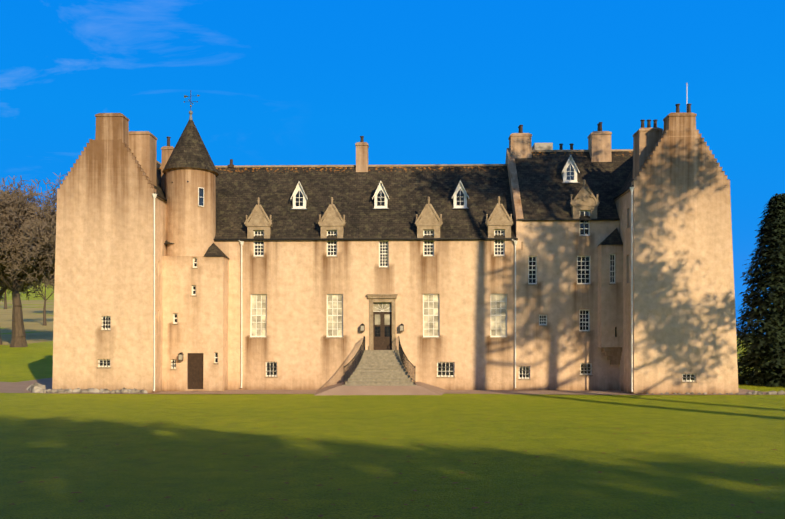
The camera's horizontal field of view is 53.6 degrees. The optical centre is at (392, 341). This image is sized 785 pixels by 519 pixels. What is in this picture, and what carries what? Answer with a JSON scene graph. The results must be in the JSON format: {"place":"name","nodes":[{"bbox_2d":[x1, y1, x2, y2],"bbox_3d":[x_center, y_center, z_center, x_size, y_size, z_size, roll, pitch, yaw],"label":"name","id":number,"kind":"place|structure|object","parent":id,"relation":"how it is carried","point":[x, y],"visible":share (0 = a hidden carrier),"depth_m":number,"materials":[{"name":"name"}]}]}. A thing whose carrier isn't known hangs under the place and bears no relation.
{"place":"outdoors","nodes":[
{"label":"outdoors","id":0,"kind":"place"},
{"bbox_2d":[0,300,53,344],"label":"field hill","id":1,"kind":"structure","parent":0,"point":[32,320],"depth_m":161.56,"materials":[{"name":"green plant"}]},
{"bbox_2d":[0,281,7,301],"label":"beech tree","id":2,"kind":"object","parent":1,"relation":"on","point":[1,297],"visible":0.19,"depth_m":121.42,"materials":[{"name":"plant"}]},
{"bbox_2d":[4,292,6,308],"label":"tree","id":3,"kind":"object","parent":1,"relation":"on","point":[5,304],"visible":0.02,"depth_m":232.05,"materials":[{"name":"plant"}]},
{"bbox_2d":[26,276,53,325],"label":"beech tree","id":4,"kind":"object","parent":1,"relation":"on","point":[44,313],"depth_m":151.13,"materials":[{"name":"plant"}]},
{"bbox_2d":[0,281,784,518],"bbox_3d":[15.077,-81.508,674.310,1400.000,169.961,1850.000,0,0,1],"label":"lawn","id":5,"kind":"structure","parent":0,"point":[188,470],"depth_m":23.47,"materials":[{"name":"green plant"}]},
{"bbox_2d":[0,188,54,344],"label":"beech tree","id":6,"kind":"object","parent":5,"relation":"on","point":[40,277],"depth_m":101.69,"materials":[{"name":"brown plant"}]},
{"bbox_2d":[0,173,67,347],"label":"beech tree","id":7,"kind":"object","parent":5,"relation":"on","point":[30,235],"depth_m":94.55,"materials":[{"name":"brown plant"}]},
{"bbox_2d":[12,414,782,518],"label":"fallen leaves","id":8,"kind":"object","parent":5,"relation":"on","point":[376,477],"visible":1,"depth_m":19.45,"materials":[{"name":"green plant"}]},
{"bbox_2d":[532,143,552,149],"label":"old keep","id":9,"kind":"structure","parent":5,"relation":"on","point":[542,146],"depth_m":73.16,"materials":[{"name":"stone"}]},
{"bbox_2d":[735,193,784,387],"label":"tree","id":10,"kind":"object","parent":5,"relation":"on","point":[769,235],"depth_m":60.88,"materials":[{"name":"green plant"}]},
{"bbox_2d":[0,377,784,394],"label":"gravel path","id":11,"kind":"structure","parent":0,"point":[14,387],"depth_m":52.31,"materials":[{"name":"beige gravel"}]},
{"bbox_2d":[342,350,416,385],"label":"front steps","id":12,"kind":"structure","parent":11,"relation":"on","point":[380,368],"depth_m":51.47,"materials":[{"name":"stone"}]},
{"bbox_2d":[343,336,415,383],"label":"stair railings","id":13,"kind":"object","parent":12,"relation":"on","point":[403,358],"visible":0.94,"depth_m":51.58,"materials":[{"name":"black metal"}]},
{"bbox_2d":[314,382,446,394],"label":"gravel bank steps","id":14,"kind":"structure","parent":11,"relation":"on","point":[421,388],"depth_m":49.26,"materials":[{"name":"beige gravel"}]},
{"bbox_2d":[52,112,738,393],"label":"castle walls","id":15,"kind":"structure","parent":11,"relation":"on","point":[684,317],"depth_m":53.21,"materials":[{"name":"beige paint"}]},
{"bbox_2d":[162,167,218,260],"bbox_3d":[-14.264,-8.703,54.960,3.840,6.450,3.840,0,0,1],"label":"turret","id":16,"kind":"object","parent":15,"relation":"attached to","point":[190,227],"visible":0.79,"depth_m":53.44,"materials":[{"name":"beige paint"}]},
{"bbox_2d":[162,120,218,175],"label":"conical turret roof","id":17,"kind":"structure","parent":16,"relation":"on","point":[190,150],"depth_m":53.91,"materials":[{"name":"grey stone"}]},
{"bbox_2d":[188,312,391,388],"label":"doors","id":18,"kind":"structure","parent":15,"relation":"in","point":[381,342],"depth_m":53.39,"materials":[{"name":"brown wood"}]},
{"bbox_2d":[178,324,403,359],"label":"wall lanterns","id":19,"kind":"object","parent":15,"relation":"attached to","point":[180,353],"depth_m":54.07,"materials":[{"name":"black metal"}]},
{"bbox_2d":[179,326,402,359],"bbox_3d":[-6.907,0.092,53.745,15.400,2.356,0.565,0,0,-5],"label":"lantern glass","id":20,"kind":"object","parent":19,"relation":"in","point":[362,329],"visible":0.69,"depth_m":54.09,"materials":[{"name":"glass"}]},
{"bbox_2d":[98,155,695,381],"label":"white window frames","id":21,"kind":"structure","parent":15,"relation":"attached to","point":[299,188],"depth_m":54.58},
{"bbox_2d":[100,164,693,379],"bbox_3d":[0.182,-5.188,54.102,39.220,15.660,6.086,0,0,1],"label":"window glass","id":22,"kind":"object","parent":21,"relation":"in","point":[460,197],"visible":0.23,"depth_m":54.56,"materials":[{"name":"black glass"}]},
{"bbox_2d":[97,131,696,382],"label":"stone trim","id":23,"kind":"structure","parent":15,"relation":"attached to","point":[432,223],"depth_m":54.45,"materials":[{"name":"beige stone"}]},
{"bbox_2d":[244,179,599,225],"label":"castle stone finials","id":24,"kind":"object","parent":23,"relation":"on","point":[498,216],"visible":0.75,"depth_m":54.38,"materials":[{"name":"beige stone"}]},
{"bbox_2d":[101,185,695,381],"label":"iron grilles","id":25,"kind":"object","parent":15,"relation":"on","point":[387,333],"visible":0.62,"depth_m":54.33,"materials":[{"name":"black metal"}]},
{"bbox_2d":[154,134,662,257],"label":"castle slate roofs","id":26,"kind":"structure","parent":15,"relation":"on","point":[545,192],"depth_m":56.91,"materials":[{"name":"black stone"}]},
{"bbox_2d":[153,83,687,391],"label":"drainpipes","id":27,"kind":"object","parent":15,"relation":"attached to","point":[514,289],"visible":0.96,"depth_m":51.14,"materials":[{"name":"metal"}]},
{"bbox_2d":[167,104,690,167],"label":"chimney pots","id":28,"kind":"object","parent":15,"relation":"on","point":[520,127],"visible":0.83,"depth_m":56.41,"materials":[{"name":"brown ceramic"}]},
{"bbox_2d":[291,182,579,209],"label":"lead flashings","id":29,"kind":"object","parent":15,"relation":"on","point":[452,208],"visible":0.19,"depth_m":56.41,"materials":[{"name":"grey metal"}]},
{"bbox_2d":[27,382,784,393],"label":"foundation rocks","id":30,"kind":"object","parent":11,"relation":"on","point":[35,387],"visible":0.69,"depth_m":51.04,"materials":[{"name":"stone"}]},
{"bbox_2d":[0,0,784,335],"label":"sky","id":31,"kind":"structure","parent":0,"point":[277,82],"materials":[{"name":"blue"}]}
]}

